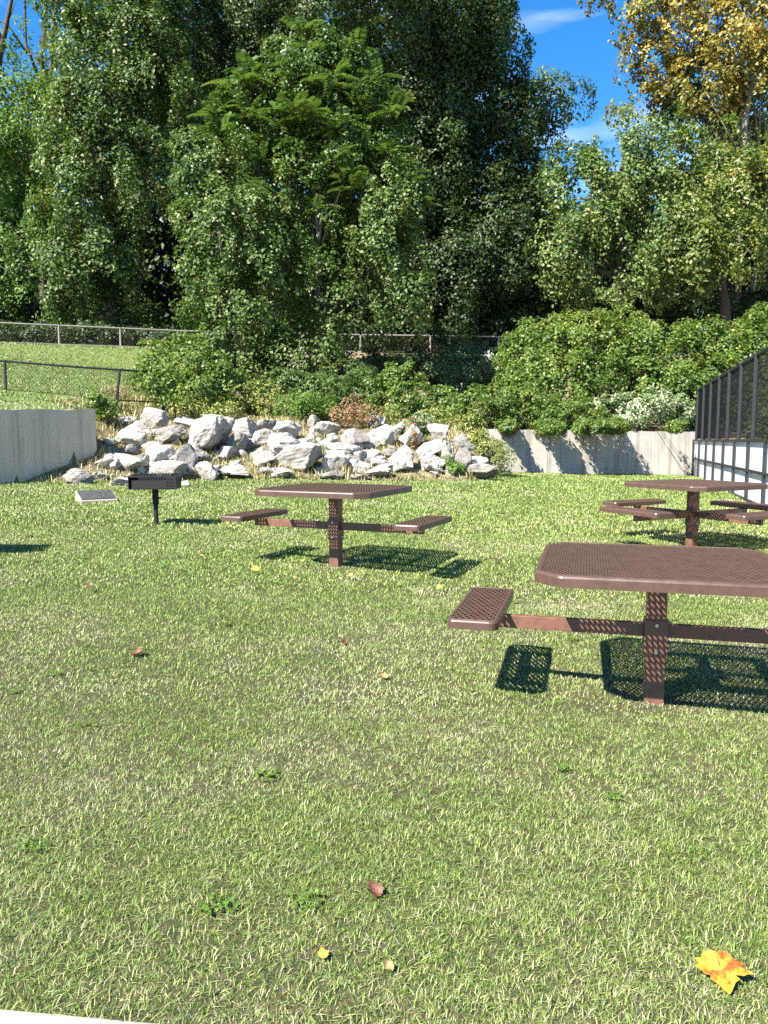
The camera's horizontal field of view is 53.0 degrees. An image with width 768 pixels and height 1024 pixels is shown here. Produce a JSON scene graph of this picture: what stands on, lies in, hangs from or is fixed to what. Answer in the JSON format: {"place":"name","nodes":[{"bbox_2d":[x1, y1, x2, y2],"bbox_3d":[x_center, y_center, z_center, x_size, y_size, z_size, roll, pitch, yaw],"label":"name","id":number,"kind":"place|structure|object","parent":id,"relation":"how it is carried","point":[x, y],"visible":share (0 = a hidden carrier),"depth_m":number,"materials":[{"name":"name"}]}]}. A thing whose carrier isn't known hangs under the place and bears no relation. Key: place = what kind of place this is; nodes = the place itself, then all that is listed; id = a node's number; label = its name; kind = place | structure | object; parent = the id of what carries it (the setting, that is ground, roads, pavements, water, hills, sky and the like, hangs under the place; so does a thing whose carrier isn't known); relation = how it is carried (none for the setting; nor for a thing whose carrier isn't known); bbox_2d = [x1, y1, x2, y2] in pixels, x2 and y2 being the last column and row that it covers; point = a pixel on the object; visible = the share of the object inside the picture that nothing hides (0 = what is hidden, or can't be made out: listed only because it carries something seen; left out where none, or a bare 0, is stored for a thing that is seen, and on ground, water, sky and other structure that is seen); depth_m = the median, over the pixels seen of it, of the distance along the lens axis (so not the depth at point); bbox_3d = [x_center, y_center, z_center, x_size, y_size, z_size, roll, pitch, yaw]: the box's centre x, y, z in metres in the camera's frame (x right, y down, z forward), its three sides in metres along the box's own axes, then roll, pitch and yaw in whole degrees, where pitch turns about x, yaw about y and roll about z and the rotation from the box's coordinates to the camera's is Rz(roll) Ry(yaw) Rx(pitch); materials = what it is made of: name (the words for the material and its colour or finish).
{"place":"outdoors","nodes":[
{"label":"outdoors","id":0,"kind":"place"},
{"bbox_2d":[0,1009,153,1023],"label":"path","id":1,"kind":"structure","parent":0,"point":[13,1017],"depth_m":1.96,"materials":[{"name":"concrete"}]},
{"bbox_2d":[0,343,273,482],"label":"terrace ground","id":2,"kind":"structure","parent":0,"point":[90,357],"depth_m":27.05,"materials":[{"name":"green plant"}]},
{"bbox_2d":[0,360,164,410],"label":"chain link fence","id":3,"kind":"object","parent":2,"relation":"on","point":[64,366],"visible":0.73,"depth_m":20.52,"materials":[{"name":"black metal"}]},
{"bbox_2d":[0,341,767,1023],"bbox_3d":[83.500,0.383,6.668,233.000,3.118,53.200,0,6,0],"label":"lawn","id":4,"kind":"structure","parent":0,"point":[406,961],"depth_m":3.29,"materials":[{"name":"plant"}]},
{"bbox_2d":[0,409,96,483],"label":"retaining wall","id":5,"kind":"structure","parent":4,"relation":"on","point":[33,442],"depth_m":16.81,"materials":[{"name":"grey concrete"}]},
{"bbox_2d":[63,468,94,483],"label":"boulder","id":6,"kind":"object","parent":4,"relation":"on","point":[75,475],"visible":0.93,"depth_m":16.27,"materials":[{"name":"stone"}]},
{"bbox_2d":[75,489,117,502],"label":"plaque stone","id":7,"kind":"object","parent":4,"relation":"on","point":[88,496],"visible":0.81,"depth_m":12.98,"materials":[{"name":"stone"}]},
{"bbox_2d":[109,475,128,485],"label":"boulder","id":8,"kind":"object","parent":4,"relation":"on","point":[122,480],"visible":0.5,"depth_m":16.03,"materials":[{"name":"stone"}]},
{"bbox_2d":[122,473,182,524],"bbox_3d":[-3.081,-0.122,10.381,0.762,0.784,0.411,0,6,-4],"label":"park grill","id":9,"kind":"object","parent":4,"relation":"on","point":[155,484],"visible":0.98,"depth_m":10.19,"materials":[{"name":"black metal"}]},
{"bbox_2d":[195,461,218,480],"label":"boulder","id":10,"kind":"object","parent":4,"relation":"on","point":[207,470],"visible":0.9,"depth_m":18.26,"materials":[{"name":"stone"}]},
{"bbox_2d":[221,483,451,566],"bbox_3d":[-0.490,0.200,7.819,2.195,0.908,1.270,2,6,24],"label":"picnic table","id":11,"kind":"object","parent":4,"relation":"on","point":[335,525],"visible":1,"depth_m":7.74,"materials":[{"name":"brown metal"}]},
{"bbox_2d":[367,879,383,896],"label":"fallen leaf","id":12,"kind":"object","parent":4,"relation":"on","point":[373,888],"visible":1,"depth_m":2.49,"materials":[{"name":"brown plant"}]},
{"bbox_2d":[8,545,763,914],"bbox_3d":[0.163,0.837,5.476,8.693,0.285,7.446,0,6,0],"label":"clover","id":13,"kind":"object","parent":4,"relation":"on","point":[218,905],"visible":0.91,"depth_m":2.76,"materials":[{"name":"green plant"}]},
{"bbox_2d":[467,463,498,479],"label":"boulder","id":14,"kind":"object","parent":4,"relation":"on","point":[481,471],"visible":0.7,"depth_m":20.43,"materials":[{"name":"stone"}]},
{"bbox_2d":[485,429,694,475],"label":"retaining wall","id":15,"kind":"structure","parent":4,"relation":"on","point":[637,452],"depth_m":25.61,"materials":[{"name":"concrete"}]},
{"bbox_2d":[495,385,689,437],"bbox_3d":[6.666,-3.339,25.387,6.286,1.810,3.599,0,6,0],"label":"overhanging vine","id":16,"kind":"object","parent":15,"relation":"on","point":[550,421],"visible":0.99,"depth_m":25.06,"materials":[{"name":"green plant"}]},
{"bbox_2d":[447,542,767,704],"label":"picnic table","id":17,"kind":"object","parent":4,"relation":"on","point":[657,574],"visible":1,"depth_m":4.21,"materials":[{"name":"brown metal"}]},
{"bbox_2d":[599,479,767,545],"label":"picnic table","id":18,"kind":"object","parent":4,"relation":"on","point":[692,514],"visible":1,"depth_m":9.32,"materials":[{"name":"brown metal"}]},
{"bbox_2d":[694,943,753,994],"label":"fallen leaf","id":19,"kind":"object","parent":4,"relation":"on","point":[722,967],"visible":1,"depth_m":2.14,"materials":[{"name":"yellow plant"}]},
{"bbox_2d":[691,346,767,503],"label":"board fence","id":20,"kind":"object","parent":4,"relation":"on","point":[716,455],"visible":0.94,"depth_m":17.33,"materials":[{"name":"black metal"}]},
{"bbox_2d":[0,0,767,329],"label":"sky","id":21,"kind":"structure","parent":0,"point":[572,42],"materials":[{"name":"blue"}]},
{"bbox_2d":[31,336,759,354],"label":"woodland ground","id":22,"kind":"structure","parent":0,"point":[348,348],"depth_m":50.34,"materials":[{"name":"green plant"}]},
{"bbox_2d":[0,0,83,303],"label":"bare top tree","id":23,"kind":"object","parent":22,"relation":"on","point":[29,52],"visible":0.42,"depth_m":47.36,"materials":[{"name":"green plant"}]},
{"bbox_2d":[0,0,99,332],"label":"vine draped tree","id":24,"kind":"object","parent":22,"relation":"on","point":[9,126],"visible":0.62,"depth_m":40.26,"materials":[{"name":"green plant"}]},
{"bbox_2d":[0,318,191,347],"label":"weeds","id":25,"kind":"object","parent":22,"relation":"on","point":[131,335],"visible":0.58,"depth_m":37.49,"materials":[{"name":"green plant"}]},
{"bbox_2d":[0,0,208,344],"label":"vine draped tree","id":26,"kind":"object","parent":22,"relation":"on","point":[119,116],"visible":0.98,"depth_m":38.14,"materials":[{"name":"green plant"}]},
{"bbox_2d":[130,0,395,339],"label":"forest tree","id":27,"kind":"object","parent":22,"relation":"on","point":[223,54],"visible":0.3,"depth_m":43.04,"materials":[{"name":"green plant"}]},
{"bbox_2d":[0,322,684,352],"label":"chain link fence","id":28,"kind":"object","parent":22,"relation":"on","point":[137,346],"visible":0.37,"depth_m":36.21,"materials":[{"name":"metal"}]},
{"bbox_2d":[0,0,767,349],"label":"woods","id":29,"kind":"object","parent":22,"relation":"on","point":[160,288],"visible":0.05,"depth_m":53.58,"materials":[{"name":"green plant"}]},
{"bbox_2d":[0,285,767,354],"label":"undergrowth","id":30,"kind":"object","parent":22,"relation":"on","point":[506,324],"visible":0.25,"depth_m":41.65,"materials":[{"name":"green plant"}]},
{"bbox_2d":[335,0,597,353],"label":"dark canopy tree","id":31,"kind":"object","parent":22,"relation":"on","point":[456,220],"visible":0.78,"depth_m":39.20,"materials":[{"name":"green plant"}]},
{"bbox_2d":[523,97,713,337],"bbox_3d":[11.750,-14.360,38.905,9.532,12.702,5.401,0,6,0],"label":"vine draped tree","id":32,"kind":"object","parent":22,"relation":"on","point":[618,218],"visible":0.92,"depth_m":37.96,"materials":[{"name":"green plant"}]},
{"bbox_2d":[577,0,767,305],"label":"autumn tree","id":33,"kind":"object","parent":22,"relation":"on","point":[708,50],"visible":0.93,"depth_m":41.48,"materials":[{"name":"yellow plant"}]},
{"bbox_2d":[630,111,767,342],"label":"vine draped tree","id":34,"kind":"object","parent":22,"relation":"on","point":[722,231],"visible":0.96,"depth_m":37.78,"materials":[{"name":"green plant"}]},
{"bbox_2d":[30,352,764,481],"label":"rocky bank ground","id":35,"kind":"structure","parent":0,"point":[366,430],"depth_m":20.04,"materials":[{"name":"soil"}]},
{"bbox_2d":[84,389,122,422],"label":"weeds","id":36,"kind":"object","parent":35,"relation":"on","point":[102,406],"visible":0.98,"depth_m":19.38,"materials":[{"name":"green plant"}]},
{"bbox_2d":[93,456,118,468],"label":"stone","id":37,"kind":"object","parent":35,"relation":"on","point":[107,460],"visible":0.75,"depth_m":17.55,"materials":[{"name":"stone"}]},
{"bbox_2d":[113,453,147,470],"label":"boulder","id":38,"kind":"object","parent":35,"relation":"on","point":[128,461],"visible":0.77,"depth_m":17.79,"materials":[{"name":"stone"}]},
{"bbox_2d":[121,444,140,453],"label":"stone","id":39,"kind":"object","parent":35,"relation":"on","point":[132,448],"visible":1,"depth_m":18.43,"materials":[{"name":"stone"}]},
{"bbox_2d":[115,424,147,445],"bbox_3d":[-6.204,-1.881,18.877,0.571,0.566,0.645,5,7,41],"label":"boulder","id":40,"kind":"object","parent":35,"relation":"on","point":[134,434],"visible":0.91,"depth_m":18.80,"materials":[{"name":"stone"}]},
{"bbox_2d":[140,407,168,427],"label":"boulder","id":41,"kind":"object","parent":35,"relation":"on","point":[154,416],"visible":0.68,"depth_m":20.34,"materials":[{"name":"stone"}]},
{"bbox_2d":[145,444,175,462],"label":"boulder","id":42,"kind":"object","parent":35,"relation":"on","point":[158,452],"visible":0.84,"depth_m":18.41,"materials":[{"name":"stone"}]},
{"bbox_2d":[146,460,188,477],"bbox_3d":[-5.173,-0.976,18.193,1.057,0.495,0.634,4,8,3],"label":"boulder","id":43,"kind":"object","parent":35,"relation":"on","point":[169,467],"visible":0.61,"depth_m":17.98,"materials":[{"name":"stone"}]},
{"bbox_2d":[151,425,186,442],"bbox_3d":[-5.505,-1.968,19.705,0.965,0.503,0.611,-6,12,6],"label":"boulder","id":44,"kind":"object","parent":35,"relation":"on","point":[169,433],"visible":0.85,"depth_m":19.49,"materials":[{"name":"stone"}]},
{"bbox_2d":[124,392,237,418],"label":"weeds","id":45,"kind":"object","parent":35,"relation":"on","point":[204,409],"visible":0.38,"depth_m":22.91,"materials":[{"name":"green plant"}]},
{"bbox_2d":[173,416,194,427],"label":"boulder","id":46,"kind":"object","parent":35,"relation":"on","point":[184,421],"visible":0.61,"depth_m":21.25,"materials":[{"name":"stone"}]},
{"bbox_2d":[173,443,197,466],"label":"boulder","id":47,"kind":"object","parent":35,"relation":"on","point":[186,453],"visible":0.69,"depth_m":18.43,"materials":[{"name":"stone"}]},
{"bbox_2d":[129,331,265,418],"bbox_3d":[-5.862,-4.095,23.092,4.249,3.004,4.783,0,6,0],"label":"shrub","id":48,"kind":"object","parent":35,"relation":"on","point":[190,378],"visible":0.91,"depth_m":23.75,"materials":[{"name":"green plant"}]},
{"bbox_2d":[194,448,209,460],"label":"stone","id":49,"kind":"object","parent":35,"relation":"on","point":[199,454],"visible":0.38,"depth_m":19.06,"materials":[{"name":"stone"}]},
{"bbox_2d":[186,414,234,450],"bbox_3d":[-4.668,-1.907,19.732,1.790,0.890,1.162,-33,6,14],"label":"boulder","id":50,"kind":"object","parent":35,"relation":"on","point":[208,431],"visible":0.78,"depth_m":19.26,"materials":[{"name":"stone"}]},
{"bbox_2d":[219,446,236,459],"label":"boulder","id":51,"kind":"object","parent":35,"relation":"on","point":[226,451],"visible":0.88,"depth_m":19.37,"materials":[{"name":"stone"}]},
{"bbox_2d":[219,464,249,475],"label":"boulder","id":52,"kind":"object","parent":35,"relation":"on","point":[239,470],"visible":0.91,"depth_m":18.61,"materials":[{"name":"stone"}]},
{"bbox_2d":[224,432,247,451],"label":"boulder","id":53,"kind":"object","parent":35,"relation":"on","point":[238,440],"visible":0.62,"depth_m":19.65,"materials":[{"name":"stone"}]},
{"bbox_2d":[166,125,319,395],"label":"vine column","id":54,"kind":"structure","parent":35,"relation":"on","point":[235,287],"depth_m":28.13,"materials":[{"name":"green plant"}]},
{"bbox_2d":[232,418,257,437],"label":"boulder","id":55,"kind":"object","parent":35,"relation":"on","point":[247,426],"visible":0.74,"depth_m":20.96,"materials":[{"name":"stone"}]},
{"bbox_2d":[211,378,284,417],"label":"weeds","id":56,"kind":"object","parent":35,"relation":"on","point":[251,396],"visible":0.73,"depth_m":24.06,"materials":[{"name":"green plant"}]},
{"bbox_2d":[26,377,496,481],"bbox_3d":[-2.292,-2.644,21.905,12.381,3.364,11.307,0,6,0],"label":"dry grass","id":57,"kind":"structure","parent":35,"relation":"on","point":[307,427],"depth_m":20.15,"materials":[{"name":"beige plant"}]},
{"bbox_2d":[252,429,272,445],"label":"boulder","id":58,"kind":"object","parent":35,"relation":"on","point":[262,436],"visible":0.56,"depth_m":20.40,"materials":[{"name":"stone"}]},
{"bbox_2d":[250,449,276,467],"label":"boulder","id":59,"kind":"object","parent":35,"relation":"on","point":[260,456],"visible":0.84,"depth_m":19.28,"materials":[{"name":"stone"}]},
{"bbox_2d":[257,420,278,429],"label":"boulder","id":60,"kind":"object","parent":35,"relation":"on","point":[266,424],"visible":0.58,"depth_m":21.75,"materials":[{"name":"stone"}]},
{"bbox_2d":[269,467,292,477],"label":"boulder","id":61,"kind":"object","parent":35,"relation":"on","point":[280,471],"visible":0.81,"depth_m":19.00,"materials":[{"name":"stone"}]},
{"bbox_2d":[267,432,299,455],"bbox_3d":[-2.604,-1.768,20.001,0.876,0.617,0.748,-8,15,-12],"label":"boulder","id":62,"kind":"object","parent":35,"relation":"on","point":[278,443],"visible":0.66,"depth_m":19.75,"materials":[{"name":"stone"}]},
{"bbox_2d":[273,420,301,437],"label":"boulder","id":63,"kind":"object","parent":35,"relation":"on","point":[292,427],"visible":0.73,"depth_m":21.20,"materials":[{"name":"stone"}]},
{"bbox_2d":[271,442,323,470],"bbox_3d":[-2.232,-1.393,19.645,1.318,0.772,0.819,1,6,13],"label":"boulder","id":64,"kind":"object","parent":35,"relation":"on","point":[306,455],"visible":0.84,"depth_m":19.33,"materials":[{"name":"stone"}]},
{"bbox_2d":[273,390,340,421],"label":"weeds","id":65,"kind":"object","parent":35,"relation":"on","point":[300,405],"visible":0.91,"depth_m":23.67,"materials":[{"name":"green plant"}]},
{"bbox_2d":[186,13,441,377],"bbox_3d":[-2.631,-11.912,30.025,9.188,13.959,6.411,3,6,27],"label":"compound leaf tree","id":66,"kind":"object","parent":35,"relation":"on","point":[353,130],"visible":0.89,"depth_m":29.17,"materials":[{"name":"green plant"}]},
{"bbox_2d":[308,421,340,437],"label":"boulder","id":67,"kind":"object","parent":35,"relation":"on","point":[321,427],"visible":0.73,"depth_m":21.84,"materials":[{"name":"stone"}]},
{"bbox_2d":[260,358,390,410],"bbox_3d":[-1.689,-4.404,27.080,5.124,2.340,4.047,-5,8,-43],"label":"shrub","id":68,"kind":"object","parent":35,"relation":"on","point":[359,380],"visible":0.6,"depth_m":26.19,"materials":[{"name":"green plant"}]},
{"bbox_2d":[318,435,337,446],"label":"boulder","id":69,"kind":"object","parent":35,"relation":"on","point":[333,439],"visible":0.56,"depth_m":20.93,"materials":[{"name":"stone"}]},
{"bbox_2d":[318,470,344,479],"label":"boulder","id":70,"kind":"object","parent":35,"relation":"on","point":[333,475],"visible":0.95,"depth_m":19.29,"materials":[{"name":"stone"}]},
{"bbox_2d":[320,450,347,471],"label":"boulder","id":71,"kind":"object","parent":35,"relation":"on","point":[331,459],"visible":0.82,"depth_m":19.55,"materials":[{"name":"stone"}]},
{"bbox_2d":[244,151,437,394],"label":"vine column","id":72,"kind":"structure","parent":35,"relation":"on","point":[369,234],"depth_m":29.13,"materials":[{"name":"green plant"}]},
{"bbox_2d":[328,442,362,454],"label":"boulder","id":73,"kind":"object","parent":35,"relation":"on","point":[346,449],"visible":0.46,"depth_m":20.14,"materials":[{"name":"stone"}]},
{"bbox_2d":[340,428,369,444],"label":"boulder","id":74,"kind":"object","parent":35,"relation":"on","point":[352,436],"visible":0.77,"depth_m":20.80,"materials":[{"name":"stone"}]},
{"bbox_2d":[329,393,383,427],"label":"weeds","id":75,"kind":"object","parent":35,"relation":"on","point":[355,412],"visible":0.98,"depth_m":23.41,"materials":[{"name":"brown plant"}]},
{"bbox_2d":[347,459,370,473],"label":"boulder","id":76,"kind":"object","parent":35,"relation":"on","point":[353,463],"visible":0.64,"depth_m":19.78,"materials":[{"name":"stone"}]},
{"bbox_2d":[367,415,386,427],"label":"boulder","id":77,"kind":"object","parent":35,"relation":"on","point":[380,421],"visible":0.68,"depth_m":23.54,"materials":[{"name":"stone"}]},
{"bbox_2d":[363,466,391,475],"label":"boulder","id":78,"kind":"object","parent":35,"relation":"on","point":[380,471],"visible":0.94,"depth_m":19.63,"materials":[{"name":"stone"}]},
{"bbox_2d":[370,456,388,465],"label":"boulder","id":79,"kind":"object","parent":35,"relation":"on","point":[377,461],"visible":0.66,"depth_m":20.04,"materials":[{"name":"stone"}]},
{"bbox_2d":[367,424,397,446],"bbox_3d":[-0.038,-2.123,21.561,0.892,0.683,0.560,3,6,29],"label":"boulder","id":80,"kind":"object","parent":35,"relation":"on","point":[385,434],"visible":0.73,"depth_m":21.32,"materials":[{"name":"stone"}]},
{"bbox_2d":[361,359,437,418],"bbox_3d":[0.506,-3.929,25.947,2.607,2.440,1.912,3,6,24],"label":"shrub","id":81,"kind":"object","parent":35,"relation":"on","point":[395,392],"visible":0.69,"depth_m":25.60,"materials":[{"name":"green plant"}]},
{"bbox_2d":[388,445,414,471],"bbox_3d":[0.453,-1.368,20.176,0.741,0.784,0.699,-2,-2,-21],"label":"boulder","id":82,"kind":"object","parent":35,"relation":"on","point":[401,458],"visible":0.83,"depth_m":19.92,"materials":[{"name":"stone"}]},
{"bbox_2d":[398,424,422,446],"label":"boulder","id":83,"kind":"object","parent":35,"relation":"on","point":[405,438],"visible":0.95,"depth_m":21.18,"materials":[{"name":"stone"}]},
{"bbox_2d":[358,323,463,390],"bbox_3d":[1.026,-6.477,33.446,5.805,3.592,2.878,-4,7,-34],"label":"shrub","id":84,"kind":"object","parent":35,"relation":"on","point":[420,358],"visible":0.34,"depth_m":32.94,"materials":[{"name":"green plant"}]},
{"bbox_2d":[408,416,418,449],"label":"tall weed","id":85,"kind":"object","parent":35,"relation":"on","point":[413,441],"visible":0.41,"depth_m":21.18,"materials":[{"name":"brown plant"}]},
{"bbox_2d":[406,410,433,434],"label":"flowering weed","id":86,"kind":"object","parent":35,"relation":"on","point":[419,418],"visible":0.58,"depth_m":22.54,"materials":[{"name":"green plant"}]},
{"bbox_2d":[363,403,488,445],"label":"weeds","id":87,"kind":"object","parent":35,"relation":"on","point":[387,416],"visible":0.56,"depth_m":23.98,"materials":[{"name":"green plant"}]},
{"bbox_2d":[417,452,444,470],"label":"boulder","id":88,"kind":"object","parent":35,"relation":"on","point":[426,461],"visible":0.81,"depth_m":20.12,"materials":[{"name":"stone"}]},
{"bbox_2d":[414,439,449,454],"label":"boulder","id":89,"kind":"object","parent":35,"relation":"on","point":[433,447],"visible":0.59,"depth_m":20.82,"materials":[{"name":"stone"}]},
{"bbox_2d":[427,423,448,440],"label":"boulder","id":90,"kind":"object","parent":35,"relation":"on","point":[437,431],"visible":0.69,"depth_m":21.56,"materials":[{"name":"stone"}]},
{"bbox_2d":[438,441,453,459],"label":"boulder","id":91,"kind":"object","parent":35,"relation":"on","point":[446,448],"visible":0.84,"depth_m":20.64,"materials":[{"name":"stone"}]},
{"bbox_2d":[442,454,467,476],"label":"weeds","id":92,"kind":"object","parent":35,"relation":"on","point":[455,467],"visible":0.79,"depth_m":20.14,"materials":[{"name":"green plant"}]},
{"bbox_2d":[450,436,474,450],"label":"boulder","id":93,"kind":"object","parent":35,"relation":"on","point":[460,442],"visible":0.72,"depth_m":21.42,"materials":[{"name":"stone"}]},
{"bbox_2d":[455,447,471,464],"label":"boulder","id":94,"kind":"object","parent":35,"relation":"on","point":[463,454],"visible":0.73,"depth_m":20.41,"materials":[{"name":"stone"}]},
{"bbox_2d":[419,339,517,395],"bbox_3d":[3.533,-5.957,32.583,4.262,2.744,3.366,0,6,0],"label":"shrub","id":95,"kind":"object","parent":35,"relation":"on","point":[467,362],"visible":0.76,"depth_m":31.82,"materials":[{"name":"green plant"}]},
{"bbox_2d":[415,381,535,429],"bbox_3d":[2.974,-3.553,26.049,4.457,1.759,2.228,-1,6,-13],"label":"shrub","id":96,"kind":"object","parent":35,"relation":"on","point":[450,401],"visible":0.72,"depth_m":25.49,"materials":[{"name":"green plant"}]},
{"bbox_2d":[465,428,516,477],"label":"wispy shrub","id":97,"kind":"object","parent":35,"relation":"on","point":[481,434],"visible":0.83,"depth_m":22.32,"materials":[{"name":"green plant"}]},
{"bbox_2d":[491,308,632,418],"bbox_3d":[6.538,-5.351,28.696,5.234,4.745,4.855,0,6,0],"label":"shrub mound","id":98,"kind":"object","parent":35,"relation":"on","point":[540,368],"visible":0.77,"depth_m":27.91,"materials":[{"name":"green plant"}]},
{"bbox_2d":[583,385,695,430],"bbox_3d":[8.933,-3.537,26.605,4.087,1.663,2.182,-1,6,-15],"label":"flowering shrub","id":99,"kind":"object","parent":35,"relation":"on","point":[636,414],"visible":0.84,"depth_m":26.14,"materials":[{"name":"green plant"}]},
{"bbox_2d":[578,302,718,427],"bbox_3d":[9.829,-5.341,29.023,5.698,5.262,4.182,3,7,32],"label":"shrub mound","id":100,"kind":"object","parent":35,"relation":"on","point":[681,375],"visible":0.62,"depth_m":28.21,"materials":[{"name":"green plant"}]},
{"bbox_2d":[670,301,767,438],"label":"shrub mound","id":101,"kind":"object","parent":35,"relation":"on","point":[735,350],"visible":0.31,"depth_m":28.69,"materials":[{"name":"green plant"}]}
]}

